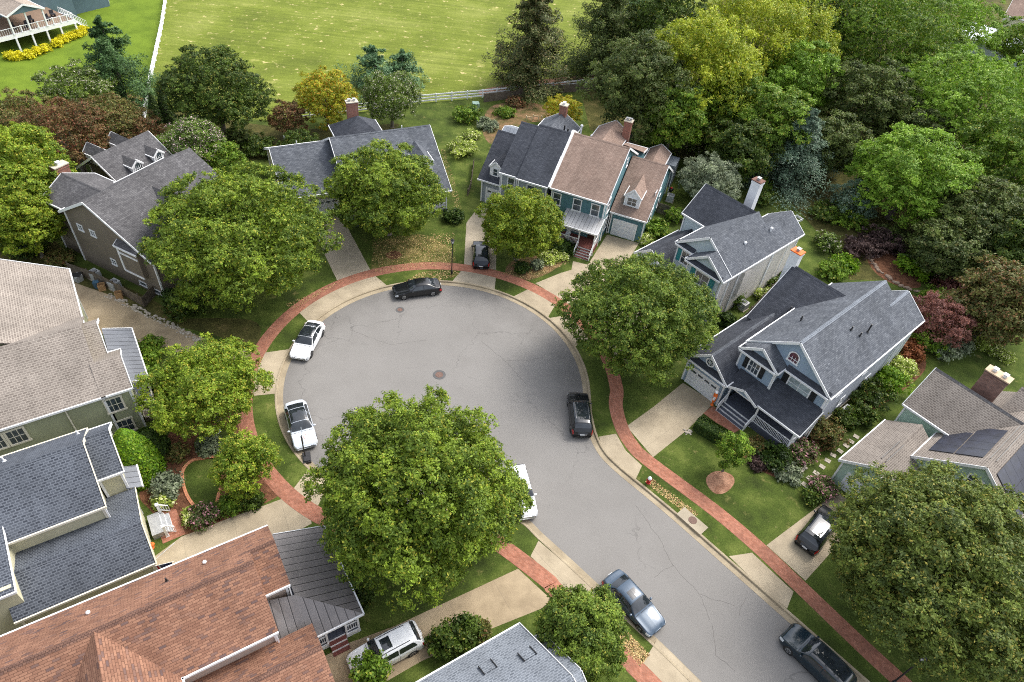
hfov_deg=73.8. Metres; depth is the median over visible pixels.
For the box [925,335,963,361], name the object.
shrub
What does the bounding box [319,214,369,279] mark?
driveway
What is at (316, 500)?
driveway apron
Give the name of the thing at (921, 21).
tree
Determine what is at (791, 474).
shrub
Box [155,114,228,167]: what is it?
tree
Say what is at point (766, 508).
lawn
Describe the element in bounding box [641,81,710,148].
tree
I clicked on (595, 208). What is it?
window
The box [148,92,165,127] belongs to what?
arborvitae
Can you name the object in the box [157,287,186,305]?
shrub
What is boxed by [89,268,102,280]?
air conditioner
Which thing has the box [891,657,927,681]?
street lamp
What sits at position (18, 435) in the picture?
window
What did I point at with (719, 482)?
mulch bed
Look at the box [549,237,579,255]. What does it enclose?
shrub
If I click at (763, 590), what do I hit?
kerb
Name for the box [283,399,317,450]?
parked car
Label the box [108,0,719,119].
field
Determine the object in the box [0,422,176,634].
cream house
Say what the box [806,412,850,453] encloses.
shrub
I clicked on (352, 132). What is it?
grey bungalow
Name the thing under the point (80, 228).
window
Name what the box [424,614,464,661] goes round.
shrub
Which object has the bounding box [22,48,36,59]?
shrub
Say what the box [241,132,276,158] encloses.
shrub
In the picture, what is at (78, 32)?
shrub
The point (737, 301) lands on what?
shrub
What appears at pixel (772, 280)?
shrub
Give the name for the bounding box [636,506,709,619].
road crack
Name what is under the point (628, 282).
tree
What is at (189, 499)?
brick edging
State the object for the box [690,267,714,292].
window
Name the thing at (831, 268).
shrub
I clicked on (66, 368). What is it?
sage house
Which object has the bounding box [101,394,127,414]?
window
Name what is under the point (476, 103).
utility box
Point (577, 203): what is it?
window
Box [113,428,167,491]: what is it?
clipped shrub
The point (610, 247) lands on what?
driveway
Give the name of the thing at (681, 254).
window
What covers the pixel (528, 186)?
window
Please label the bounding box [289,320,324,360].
parked car
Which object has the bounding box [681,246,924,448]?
blue house
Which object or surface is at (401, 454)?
tree
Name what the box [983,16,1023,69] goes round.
tree
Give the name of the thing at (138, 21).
back yard
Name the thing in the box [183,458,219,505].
lawn
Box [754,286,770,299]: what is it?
shrub
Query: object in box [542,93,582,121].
tree
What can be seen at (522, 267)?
shrub
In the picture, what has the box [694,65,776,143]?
tree
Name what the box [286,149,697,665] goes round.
fallen leaves
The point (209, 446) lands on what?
shrub
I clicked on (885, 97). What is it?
tree
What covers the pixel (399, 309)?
manhole cover
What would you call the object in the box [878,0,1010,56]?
tree
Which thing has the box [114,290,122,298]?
wooden crate
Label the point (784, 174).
conifer
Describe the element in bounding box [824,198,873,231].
shrub
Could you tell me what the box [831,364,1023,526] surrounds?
pale green house
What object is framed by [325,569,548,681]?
driveway
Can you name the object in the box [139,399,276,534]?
mulch bed
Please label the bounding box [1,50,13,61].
shrub
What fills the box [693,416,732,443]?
clipped hedge
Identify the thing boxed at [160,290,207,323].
shrub
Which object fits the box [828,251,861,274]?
shrub
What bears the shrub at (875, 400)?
on the mulch bed at (922, 366)
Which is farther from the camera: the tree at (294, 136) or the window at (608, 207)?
the tree at (294, 136)
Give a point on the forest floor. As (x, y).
(593, 109)
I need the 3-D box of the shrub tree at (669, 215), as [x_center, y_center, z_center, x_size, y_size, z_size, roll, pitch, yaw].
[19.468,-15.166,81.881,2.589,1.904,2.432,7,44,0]
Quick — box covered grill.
[72,272,83,282]
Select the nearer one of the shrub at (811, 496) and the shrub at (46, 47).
the shrub at (811, 496)
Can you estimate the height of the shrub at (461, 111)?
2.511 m
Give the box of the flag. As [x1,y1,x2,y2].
[153,561,173,571]
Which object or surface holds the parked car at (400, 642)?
on the driveway at (511, 596)
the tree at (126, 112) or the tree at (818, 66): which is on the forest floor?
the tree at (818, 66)
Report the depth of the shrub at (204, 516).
48.35 m
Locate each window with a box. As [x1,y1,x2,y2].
[0,433,10,450]
[1,426,32,446]
[76,223,84,232]
[88,229,96,238]
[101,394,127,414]
[110,258,118,266]
[113,416,137,430]
[138,280,147,288]
[507,176,514,188]
[526,184,535,195]
[552,191,561,205]
[571,197,582,212]
[589,203,600,217]
[603,216,607,230]
[606,196,611,214]
[675,248,690,266]
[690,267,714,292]
[706,358,713,366]
[742,356,765,378]
[781,372,816,401]
[786,351,800,365]
[835,395,845,407]
[963,472,984,484]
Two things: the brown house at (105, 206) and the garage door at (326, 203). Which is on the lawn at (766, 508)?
the brown house at (105, 206)
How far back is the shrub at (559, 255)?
74.73 m
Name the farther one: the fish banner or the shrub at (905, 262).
the shrub at (905, 262)
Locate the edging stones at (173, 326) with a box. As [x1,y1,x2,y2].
[104,293,200,341]
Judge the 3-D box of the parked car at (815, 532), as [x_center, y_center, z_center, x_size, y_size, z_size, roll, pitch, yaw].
[23.515,14.239,52.055,4.780,1.648,2.200,-31,55,-33]
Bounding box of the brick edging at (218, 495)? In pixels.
[215,488,221,501]
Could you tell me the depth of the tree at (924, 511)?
40.62 m
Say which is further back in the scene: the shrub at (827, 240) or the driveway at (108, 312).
the shrub at (827, 240)
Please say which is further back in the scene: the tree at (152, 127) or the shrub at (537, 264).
the tree at (152, 127)
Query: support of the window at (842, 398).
in the blue house at (794, 354)
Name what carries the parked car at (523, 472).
on the road
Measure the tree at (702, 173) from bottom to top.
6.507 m
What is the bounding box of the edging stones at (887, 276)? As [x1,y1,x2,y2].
[866,256,920,292]
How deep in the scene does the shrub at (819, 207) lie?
84.77 m
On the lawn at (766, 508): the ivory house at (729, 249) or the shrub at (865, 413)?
the ivory house at (729, 249)
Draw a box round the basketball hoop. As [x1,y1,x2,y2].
[300,428,311,463]
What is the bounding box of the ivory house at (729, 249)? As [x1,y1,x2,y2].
[633,176,804,324]
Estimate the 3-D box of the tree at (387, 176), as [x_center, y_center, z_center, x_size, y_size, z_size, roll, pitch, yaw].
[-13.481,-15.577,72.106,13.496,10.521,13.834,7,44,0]
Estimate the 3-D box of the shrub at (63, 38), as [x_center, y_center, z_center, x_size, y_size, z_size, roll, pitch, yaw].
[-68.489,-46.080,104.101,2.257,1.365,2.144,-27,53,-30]
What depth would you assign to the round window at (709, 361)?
59.63 m
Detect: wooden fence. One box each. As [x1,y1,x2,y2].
[65,261,144,306]
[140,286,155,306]
[467,161,473,195]
[483,83,595,101]
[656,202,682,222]
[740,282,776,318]
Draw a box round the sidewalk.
[237,262,911,681]
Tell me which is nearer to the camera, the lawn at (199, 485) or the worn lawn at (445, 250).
the lawn at (199, 485)
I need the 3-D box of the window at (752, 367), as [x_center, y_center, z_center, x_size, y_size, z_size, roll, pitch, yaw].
[20.688,2.281,58.442,0.090,1.370,2.028,-28,53,-30]
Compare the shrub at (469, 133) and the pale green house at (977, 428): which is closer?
the pale green house at (977, 428)
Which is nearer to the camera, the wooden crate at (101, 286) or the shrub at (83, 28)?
the wooden crate at (101, 286)
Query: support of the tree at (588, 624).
on the lawn at (766, 508)
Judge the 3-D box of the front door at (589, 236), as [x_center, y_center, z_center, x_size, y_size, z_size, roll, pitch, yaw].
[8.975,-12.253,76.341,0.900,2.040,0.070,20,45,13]
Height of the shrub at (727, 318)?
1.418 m
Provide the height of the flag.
1.866 m
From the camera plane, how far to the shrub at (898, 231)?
82.19 m
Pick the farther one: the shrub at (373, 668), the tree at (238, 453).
the tree at (238, 453)
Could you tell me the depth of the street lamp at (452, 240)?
69.75 m
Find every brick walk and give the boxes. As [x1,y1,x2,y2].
[161,509,184,542]
[704,406,739,432]
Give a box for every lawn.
[44,92,1023,681]
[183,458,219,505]
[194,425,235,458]
[371,234,455,268]
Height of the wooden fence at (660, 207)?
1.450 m
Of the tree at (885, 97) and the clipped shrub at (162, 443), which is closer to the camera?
the clipped shrub at (162, 443)
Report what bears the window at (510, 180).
in the grey townhouse at (526, 155)
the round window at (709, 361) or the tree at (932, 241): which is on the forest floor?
the tree at (932, 241)
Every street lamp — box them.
[450,238,454,274]
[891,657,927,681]
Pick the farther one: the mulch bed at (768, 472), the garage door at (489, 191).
the garage door at (489, 191)
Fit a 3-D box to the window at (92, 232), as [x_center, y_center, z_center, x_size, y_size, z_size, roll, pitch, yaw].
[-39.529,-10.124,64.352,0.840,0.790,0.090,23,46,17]
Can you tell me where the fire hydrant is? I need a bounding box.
[646,476,651,484]
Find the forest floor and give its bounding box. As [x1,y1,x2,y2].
[581,0,1023,279]
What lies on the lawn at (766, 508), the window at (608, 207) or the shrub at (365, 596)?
the shrub at (365, 596)
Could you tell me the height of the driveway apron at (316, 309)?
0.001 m
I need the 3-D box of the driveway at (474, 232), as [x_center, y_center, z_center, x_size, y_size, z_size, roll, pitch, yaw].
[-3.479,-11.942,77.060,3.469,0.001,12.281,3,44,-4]
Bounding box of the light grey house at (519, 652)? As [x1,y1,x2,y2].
[416,622,586,681]
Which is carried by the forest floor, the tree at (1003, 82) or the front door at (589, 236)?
the tree at (1003, 82)
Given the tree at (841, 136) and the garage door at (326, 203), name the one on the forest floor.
the tree at (841, 136)
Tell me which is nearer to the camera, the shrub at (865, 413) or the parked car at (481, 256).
the shrub at (865, 413)
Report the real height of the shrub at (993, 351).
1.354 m
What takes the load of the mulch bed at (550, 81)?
on the field
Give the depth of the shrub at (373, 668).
40.80 m
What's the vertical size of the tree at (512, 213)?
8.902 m
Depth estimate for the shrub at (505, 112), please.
98.41 m
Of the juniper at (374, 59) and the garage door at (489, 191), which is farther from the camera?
the juniper at (374, 59)
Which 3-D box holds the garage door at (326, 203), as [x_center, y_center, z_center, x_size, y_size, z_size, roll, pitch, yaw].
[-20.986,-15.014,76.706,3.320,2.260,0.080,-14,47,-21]
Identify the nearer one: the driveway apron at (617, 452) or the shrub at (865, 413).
the driveway apron at (617, 452)
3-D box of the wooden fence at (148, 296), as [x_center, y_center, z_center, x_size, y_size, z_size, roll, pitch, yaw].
[-34.349,-4.251,64.442,0.138,1.250,1.956,11,44,5]
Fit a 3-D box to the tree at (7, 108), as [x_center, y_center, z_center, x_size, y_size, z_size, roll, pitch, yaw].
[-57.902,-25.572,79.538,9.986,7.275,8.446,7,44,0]
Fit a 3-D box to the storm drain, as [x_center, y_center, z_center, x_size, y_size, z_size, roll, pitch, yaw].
[13.800,13.774,52.268,1.000,0.110,2.300,-29,54,-31]
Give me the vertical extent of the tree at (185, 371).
7.768 m
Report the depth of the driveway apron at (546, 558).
48.62 m
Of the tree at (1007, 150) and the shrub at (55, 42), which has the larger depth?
the shrub at (55, 42)
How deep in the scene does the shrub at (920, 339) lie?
67.64 m
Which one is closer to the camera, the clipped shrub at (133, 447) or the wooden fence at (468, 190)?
the clipped shrub at (133, 447)
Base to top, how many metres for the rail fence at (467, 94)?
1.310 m
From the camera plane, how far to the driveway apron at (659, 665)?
44.22 m
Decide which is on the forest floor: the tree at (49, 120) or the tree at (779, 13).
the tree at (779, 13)
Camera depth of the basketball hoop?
53.21 m
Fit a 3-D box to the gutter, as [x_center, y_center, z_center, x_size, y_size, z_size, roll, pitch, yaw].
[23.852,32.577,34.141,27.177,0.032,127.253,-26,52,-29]
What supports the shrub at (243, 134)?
on the garden bed at (258, 128)
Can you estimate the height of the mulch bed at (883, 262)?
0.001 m
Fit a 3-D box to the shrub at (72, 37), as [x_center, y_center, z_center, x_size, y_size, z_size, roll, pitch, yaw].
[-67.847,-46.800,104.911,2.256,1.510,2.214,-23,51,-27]
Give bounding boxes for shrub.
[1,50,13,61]
[9,238,50,259]
[11,50,25,60]
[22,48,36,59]
[31,46,44,55]
[39,43,52,53]
[40,247,76,267]
[48,37,63,47]
[55,34,70,43]
[64,31,76,40]
[69,29,86,37]
[77,25,88,33]
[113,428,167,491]
[135,426,171,459]
[136,333,167,357]
[140,347,163,373]
[146,369,168,393]
[146,467,185,503]
[148,491,176,512]
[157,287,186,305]
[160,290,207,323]
[163,441,190,465]
[179,505,199,529]
[185,499,222,531]
[193,432,221,458]
[216,491,243,518]
[221,126,259,148]
[238,489,266,512]
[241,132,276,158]
[347,646,394,681]
[354,583,376,610]
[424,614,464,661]
[441,207,464,224]
[445,135,478,158]
[451,104,483,124]
[451,611,486,653]
[462,127,481,139]
[474,616,492,643]
[476,115,498,132]
[491,105,516,118]
[505,95,526,109]
[512,260,533,274]
[529,258,546,270]
[537,250,558,265]
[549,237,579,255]
[550,249,568,261]
[634,127,679,156]
[635,232,653,245]
[644,217,670,240]
[680,135,713,156]
[716,310,736,326]
[732,292,746,309]
[746,185,779,207]
[747,433,769,454]
[747,453,768,473]
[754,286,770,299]
[754,438,792,474]
[756,175,773,188]
[766,274,779,287]
[770,460,803,488]
[789,436,820,465]
[800,484,824,508]
[805,198,846,225]
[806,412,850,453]
[806,471,840,502]
[812,229,843,253]
[814,258,848,282]
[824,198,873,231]
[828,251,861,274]
[830,407,859,430]
[841,234,879,261]
[846,398,880,427]
[848,376,899,413]
[855,223,908,256]
[869,222,909,253]
[871,365,915,396]
[885,355,920,384]
[890,252,935,283]
[899,337,926,364]
[909,323,949,357]
[916,283,948,304]
[925,266,960,284]
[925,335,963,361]
[929,274,964,294]
[942,329,975,358]
[974,336,995,351]
[987,343,1004,357]
[994,348,1016,365]
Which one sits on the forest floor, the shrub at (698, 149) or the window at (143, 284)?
the shrub at (698, 149)
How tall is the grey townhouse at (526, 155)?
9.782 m
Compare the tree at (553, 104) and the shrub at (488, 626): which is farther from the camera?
the tree at (553, 104)
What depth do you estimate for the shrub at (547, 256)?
74.22 m
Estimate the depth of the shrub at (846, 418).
60.37 m
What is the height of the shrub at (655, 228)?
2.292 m
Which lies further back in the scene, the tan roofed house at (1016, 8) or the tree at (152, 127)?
the tan roofed house at (1016, 8)
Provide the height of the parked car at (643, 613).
1.458 m
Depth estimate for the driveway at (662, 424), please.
59.59 m
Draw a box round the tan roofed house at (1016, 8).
[999,0,1023,30]
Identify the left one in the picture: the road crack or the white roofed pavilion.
the road crack
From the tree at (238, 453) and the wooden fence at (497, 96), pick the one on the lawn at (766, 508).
the wooden fence at (497, 96)
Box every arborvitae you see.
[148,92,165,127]
[157,94,175,125]
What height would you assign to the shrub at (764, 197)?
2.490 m
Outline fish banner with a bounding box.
[710,391,717,405]
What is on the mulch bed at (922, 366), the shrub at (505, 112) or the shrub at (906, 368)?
the shrub at (906, 368)
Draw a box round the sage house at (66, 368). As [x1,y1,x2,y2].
[0,259,155,455]
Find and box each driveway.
[74,282,250,358]
[155,499,310,564]
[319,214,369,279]
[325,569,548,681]
[464,206,495,269]
[536,235,638,303]
[628,383,711,456]
[767,495,847,580]
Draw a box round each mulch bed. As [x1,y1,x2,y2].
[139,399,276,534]
[385,251,401,258]
[479,75,601,94]
[706,471,734,493]
[737,445,777,476]
[808,356,925,451]
[868,250,920,287]
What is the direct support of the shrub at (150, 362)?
on the lawn at (766, 508)
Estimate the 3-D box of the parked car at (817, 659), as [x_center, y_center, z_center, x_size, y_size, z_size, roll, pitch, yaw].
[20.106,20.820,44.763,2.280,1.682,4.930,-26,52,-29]
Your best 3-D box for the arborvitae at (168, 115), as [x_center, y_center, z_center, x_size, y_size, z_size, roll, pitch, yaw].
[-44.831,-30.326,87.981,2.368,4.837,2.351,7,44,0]
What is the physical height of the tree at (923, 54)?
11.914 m
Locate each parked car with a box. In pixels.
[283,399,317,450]
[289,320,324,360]
[346,620,425,681]
[392,277,441,299]
[471,241,489,268]
[503,464,537,520]
[567,392,592,437]
[601,569,665,637]
[779,623,856,681]
[794,505,839,555]
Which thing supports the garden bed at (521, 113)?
on the lawn at (766, 508)
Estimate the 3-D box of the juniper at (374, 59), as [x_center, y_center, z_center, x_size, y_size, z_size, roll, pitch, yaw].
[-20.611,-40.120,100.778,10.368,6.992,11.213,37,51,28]
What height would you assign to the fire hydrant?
0.780 m
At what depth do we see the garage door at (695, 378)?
61.49 m
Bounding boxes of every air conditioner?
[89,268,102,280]
[106,278,123,291]
[665,193,674,203]
[737,298,749,311]
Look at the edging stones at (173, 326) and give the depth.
63.25 m
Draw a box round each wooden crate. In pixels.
[97,282,106,291]
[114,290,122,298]
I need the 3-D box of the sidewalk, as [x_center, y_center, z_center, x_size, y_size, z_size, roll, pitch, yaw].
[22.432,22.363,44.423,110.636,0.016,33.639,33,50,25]
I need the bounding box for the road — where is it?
[283,285,817,681]
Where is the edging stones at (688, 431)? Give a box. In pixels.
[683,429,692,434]
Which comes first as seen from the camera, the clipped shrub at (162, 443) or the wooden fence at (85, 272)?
the clipped shrub at (162, 443)
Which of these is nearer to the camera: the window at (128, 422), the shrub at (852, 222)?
the window at (128, 422)
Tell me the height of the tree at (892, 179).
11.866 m
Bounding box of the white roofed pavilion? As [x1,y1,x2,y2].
[958,25,1023,66]
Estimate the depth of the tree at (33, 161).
65.94 m
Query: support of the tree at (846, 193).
on the forest floor
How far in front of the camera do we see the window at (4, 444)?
47.72 m
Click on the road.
(590, 520)
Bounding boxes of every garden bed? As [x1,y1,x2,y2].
[0,102,398,266]
[65,264,174,322]
[162,318,260,344]
[482,103,550,143]
[505,256,562,279]
[818,397,862,448]
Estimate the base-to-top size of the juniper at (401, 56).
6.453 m
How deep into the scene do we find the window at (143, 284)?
65.58 m
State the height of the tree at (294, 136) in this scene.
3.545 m
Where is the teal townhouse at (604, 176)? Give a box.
[548,117,679,260]
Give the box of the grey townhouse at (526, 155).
[477,101,580,223]
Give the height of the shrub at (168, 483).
1.635 m
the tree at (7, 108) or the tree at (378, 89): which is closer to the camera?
the tree at (7, 108)
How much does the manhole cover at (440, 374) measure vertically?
0.012 m
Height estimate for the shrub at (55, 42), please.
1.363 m
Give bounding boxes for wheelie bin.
[92,280,99,288]
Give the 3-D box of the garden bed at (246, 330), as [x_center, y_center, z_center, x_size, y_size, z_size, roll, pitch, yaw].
[-27.751,-1.161,62.907,9.835,0.001,3.465,7,44,0]
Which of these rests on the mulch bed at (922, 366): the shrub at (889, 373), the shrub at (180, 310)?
the shrub at (889, 373)
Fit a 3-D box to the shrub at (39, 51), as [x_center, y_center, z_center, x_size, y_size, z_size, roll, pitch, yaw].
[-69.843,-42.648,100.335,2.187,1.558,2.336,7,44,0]
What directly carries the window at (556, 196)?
in the teal townhouse at (604, 176)
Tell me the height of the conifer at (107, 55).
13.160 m
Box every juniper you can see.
[334,43,416,104]
[379,48,429,90]
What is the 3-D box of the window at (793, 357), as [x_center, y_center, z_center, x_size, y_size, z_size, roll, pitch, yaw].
[23.234,1.359,56.231,0.090,1.170,1.120,-28,53,-30]
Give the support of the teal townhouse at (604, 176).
on the lawn at (766, 508)
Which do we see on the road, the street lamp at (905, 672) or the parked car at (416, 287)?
the parked car at (416, 287)
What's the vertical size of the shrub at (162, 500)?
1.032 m
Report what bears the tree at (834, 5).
on the forest floor
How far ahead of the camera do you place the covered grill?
65.64 m
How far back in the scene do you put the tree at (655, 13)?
101.47 m
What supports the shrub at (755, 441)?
on the mulch bed at (768, 472)
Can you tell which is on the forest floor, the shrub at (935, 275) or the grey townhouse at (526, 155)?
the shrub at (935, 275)
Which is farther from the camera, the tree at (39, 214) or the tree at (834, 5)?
the tree at (834, 5)
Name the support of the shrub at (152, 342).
on the lawn at (766, 508)
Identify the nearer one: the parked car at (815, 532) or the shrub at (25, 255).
the parked car at (815, 532)
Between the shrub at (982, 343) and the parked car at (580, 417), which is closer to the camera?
the parked car at (580, 417)
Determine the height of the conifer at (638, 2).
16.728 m
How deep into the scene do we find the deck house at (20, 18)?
103.05 m
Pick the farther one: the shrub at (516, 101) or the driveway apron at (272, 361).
the shrub at (516, 101)
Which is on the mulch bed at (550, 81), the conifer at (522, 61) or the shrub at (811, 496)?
the conifer at (522, 61)
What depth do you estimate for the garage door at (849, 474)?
54.94 m
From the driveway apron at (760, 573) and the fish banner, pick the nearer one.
the driveway apron at (760, 573)
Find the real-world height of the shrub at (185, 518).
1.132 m
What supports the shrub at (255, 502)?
on the mulch bed at (181, 501)
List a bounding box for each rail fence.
[142,0,166,117]
[282,78,596,118]
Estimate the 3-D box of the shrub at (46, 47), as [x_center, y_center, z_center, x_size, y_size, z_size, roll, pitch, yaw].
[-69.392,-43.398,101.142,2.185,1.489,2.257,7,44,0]
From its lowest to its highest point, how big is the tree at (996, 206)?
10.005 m
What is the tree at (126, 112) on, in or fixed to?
on the garden bed at (258, 128)
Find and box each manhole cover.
[396,307,403,311]
[433,370,445,378]
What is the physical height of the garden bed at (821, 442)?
0.001 m
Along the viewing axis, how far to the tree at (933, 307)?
66.90 m
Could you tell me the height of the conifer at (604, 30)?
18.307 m
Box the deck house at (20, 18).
[0,0,109,51]
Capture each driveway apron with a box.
[252,349,287,395]
[294,469,322,504]
[300,276,385,320]
[453,271,495,288]
[514,290,553,315]
[531,541,594,596]
[550,316,587,345]
[599,434,641,477]
[644,640,699,681]
[729,553,792,607]
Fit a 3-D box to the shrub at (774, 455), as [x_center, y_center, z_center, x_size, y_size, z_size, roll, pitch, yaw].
[21.696,9.573,56.898,3.265,1.596,3.325,21,45,14]
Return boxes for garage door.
[309,198,339,213]
[485,187,498,204]
[610,218,637,240]
[684,366,719,401]
[840,472,866,500]
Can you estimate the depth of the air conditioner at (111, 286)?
65.25 m
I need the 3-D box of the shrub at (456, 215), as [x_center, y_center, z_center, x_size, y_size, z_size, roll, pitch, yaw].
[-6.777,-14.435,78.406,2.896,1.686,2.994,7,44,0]
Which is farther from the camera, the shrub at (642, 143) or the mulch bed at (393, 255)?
the shrub at (642, 143)
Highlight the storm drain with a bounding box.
[676,507,707,534]
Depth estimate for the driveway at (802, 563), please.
51.23 m
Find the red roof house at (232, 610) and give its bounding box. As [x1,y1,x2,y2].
[0,525,364,681]
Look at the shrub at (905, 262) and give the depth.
77.71 m
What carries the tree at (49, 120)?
on the lawn at (766, 508)
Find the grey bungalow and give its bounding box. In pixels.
[264,97,451,226]
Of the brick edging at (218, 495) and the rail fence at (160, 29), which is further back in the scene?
the rail fence at (160, 29)
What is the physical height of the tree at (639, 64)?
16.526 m
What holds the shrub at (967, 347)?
on the lawn at (766, 508)
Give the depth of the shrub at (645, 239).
78.12 m
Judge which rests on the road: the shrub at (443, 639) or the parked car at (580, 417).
the parked car at (580, 417)
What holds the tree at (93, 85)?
on the garden bed at (258, 128)
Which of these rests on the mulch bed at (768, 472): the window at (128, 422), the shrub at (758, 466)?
the shrub at (758, 466)
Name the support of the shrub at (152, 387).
on the lawn at (766, 508)
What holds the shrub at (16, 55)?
on the back yard at (138, 21)
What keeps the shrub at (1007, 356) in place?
on the lawn at (766, 508)
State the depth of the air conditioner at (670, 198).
85.23 m
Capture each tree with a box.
[0,86,54,127]
[0,121,77,215]
[0,181,67,257]
[11,95,128,172]
[30,57,118,111]
[67,91,154,148]
[118,115,168,142]
[132,332,276,442]
[135,158,344,313]
[153,43,276,137]
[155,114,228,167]
[201,137,247,174]
[205,427,284,505]
[267,98,309,133]
[276,128,318,145]
[291,65,358,130]
[299,384,527,616]
[322,138,448,238]
[358,69,421,127]
[474,184,566,259]
[493,471,534,526]
[532,583,632,681]
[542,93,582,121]
[550,251,722,387]
[575,26,703,143]
[616,0,707,62]
[636,5,763,144]
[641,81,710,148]
[664,206,683,223]
[675,151,743,199]
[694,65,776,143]
[698,0,842,86]
[703,116,785,184]
[715,430,755,471]
[731,81,817,168]
[753,37,847,118]
[775,0,881,72]
[800,109,876,178]
[804,0,973,91]
[815,55,923,136]
[826,458,1023,681]
[829,177,879,219]
[844,120,986,228]
[874,98,958,164]
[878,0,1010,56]
[879,41,979,114]
[892,41,1023,163]
[902,213,997,280]
[911,290,979,348]
[929,173,1023,256]
[940,253,1023,347]
[955,107,1023,196]
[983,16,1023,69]
[983,212,1023,274]
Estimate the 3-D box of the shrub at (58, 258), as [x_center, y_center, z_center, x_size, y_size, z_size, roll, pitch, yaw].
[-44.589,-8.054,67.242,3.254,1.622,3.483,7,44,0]
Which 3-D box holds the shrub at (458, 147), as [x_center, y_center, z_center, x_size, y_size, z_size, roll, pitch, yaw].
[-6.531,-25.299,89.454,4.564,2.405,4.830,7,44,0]
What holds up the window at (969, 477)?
in the pale green house at (977, 428)
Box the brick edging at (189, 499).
[181,457,204,507]
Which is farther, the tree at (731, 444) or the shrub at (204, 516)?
the tree at (731, 444)
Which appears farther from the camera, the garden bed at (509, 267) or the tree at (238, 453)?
the garden bed at (509, 267)
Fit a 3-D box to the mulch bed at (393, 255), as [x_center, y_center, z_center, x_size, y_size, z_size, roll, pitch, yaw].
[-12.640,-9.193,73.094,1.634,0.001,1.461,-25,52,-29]
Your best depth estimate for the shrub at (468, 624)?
43.51 m
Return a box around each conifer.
[69,14,174,116]
[481,0,572,107]
[548,0,637,84]
[596,0,673,59]
[738,107,842,217]
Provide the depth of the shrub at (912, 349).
67.08 m
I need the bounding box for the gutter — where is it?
[277,282,863,681]
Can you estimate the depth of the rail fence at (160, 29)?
105.53 m
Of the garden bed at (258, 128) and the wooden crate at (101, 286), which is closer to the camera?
the wooden crate at (101, 286)
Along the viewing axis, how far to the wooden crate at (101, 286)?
65.13 m
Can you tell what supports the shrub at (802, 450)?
on the lawn at (766, 508)
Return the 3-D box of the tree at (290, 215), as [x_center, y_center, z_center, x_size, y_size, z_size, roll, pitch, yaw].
[-24.677,-9.581,63.066,17.998,12.518,17.734,7,44,0]
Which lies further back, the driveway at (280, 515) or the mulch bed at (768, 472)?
the mulch bed at (768, 472)
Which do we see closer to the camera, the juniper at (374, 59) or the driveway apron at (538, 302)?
the driveway apron at (538, 302)
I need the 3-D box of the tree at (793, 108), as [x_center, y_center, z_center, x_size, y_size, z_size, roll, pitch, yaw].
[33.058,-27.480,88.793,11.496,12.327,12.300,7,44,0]
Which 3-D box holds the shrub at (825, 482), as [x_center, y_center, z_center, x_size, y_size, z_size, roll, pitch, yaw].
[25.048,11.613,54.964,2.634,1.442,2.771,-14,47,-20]
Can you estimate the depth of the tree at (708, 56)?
85.93 m
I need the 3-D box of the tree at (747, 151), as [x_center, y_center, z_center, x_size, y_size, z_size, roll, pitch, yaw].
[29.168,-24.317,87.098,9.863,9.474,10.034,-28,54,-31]
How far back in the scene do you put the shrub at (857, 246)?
79.58 m
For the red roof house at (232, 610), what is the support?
on the lawn at (766, 508)
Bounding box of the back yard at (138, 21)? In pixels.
[0,0,162,107]
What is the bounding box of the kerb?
[275,280,869,681]
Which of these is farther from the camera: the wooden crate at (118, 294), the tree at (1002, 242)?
the tree at (1002, 242)
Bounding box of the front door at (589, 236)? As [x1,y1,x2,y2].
[587,234,593,239]
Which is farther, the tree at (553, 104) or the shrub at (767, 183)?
the tree at (553, 104)
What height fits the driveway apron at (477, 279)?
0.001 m
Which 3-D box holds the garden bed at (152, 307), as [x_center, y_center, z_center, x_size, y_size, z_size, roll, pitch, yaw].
[-37.796,-4.655,65.341,14.640,0.001,2.041,22,46,16]
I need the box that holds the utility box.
[472,101,479,109]
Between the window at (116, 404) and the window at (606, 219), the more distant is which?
the window at (606, 219)
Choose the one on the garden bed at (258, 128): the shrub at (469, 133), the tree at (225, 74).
the tree at (225, 74)
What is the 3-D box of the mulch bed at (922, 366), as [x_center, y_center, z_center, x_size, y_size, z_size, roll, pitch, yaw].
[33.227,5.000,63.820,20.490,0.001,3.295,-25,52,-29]
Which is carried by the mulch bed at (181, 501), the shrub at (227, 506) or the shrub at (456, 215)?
the shrub at (227, 506)
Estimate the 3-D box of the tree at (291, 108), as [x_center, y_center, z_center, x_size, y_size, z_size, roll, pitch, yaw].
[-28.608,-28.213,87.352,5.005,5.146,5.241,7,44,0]
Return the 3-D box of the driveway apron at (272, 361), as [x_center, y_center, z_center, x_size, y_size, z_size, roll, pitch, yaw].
[-21.186,2.673,59.696,2.197,0.001,5.775,3,44,-4]
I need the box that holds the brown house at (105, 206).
[41,131,247,295]
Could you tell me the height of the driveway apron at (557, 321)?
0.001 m

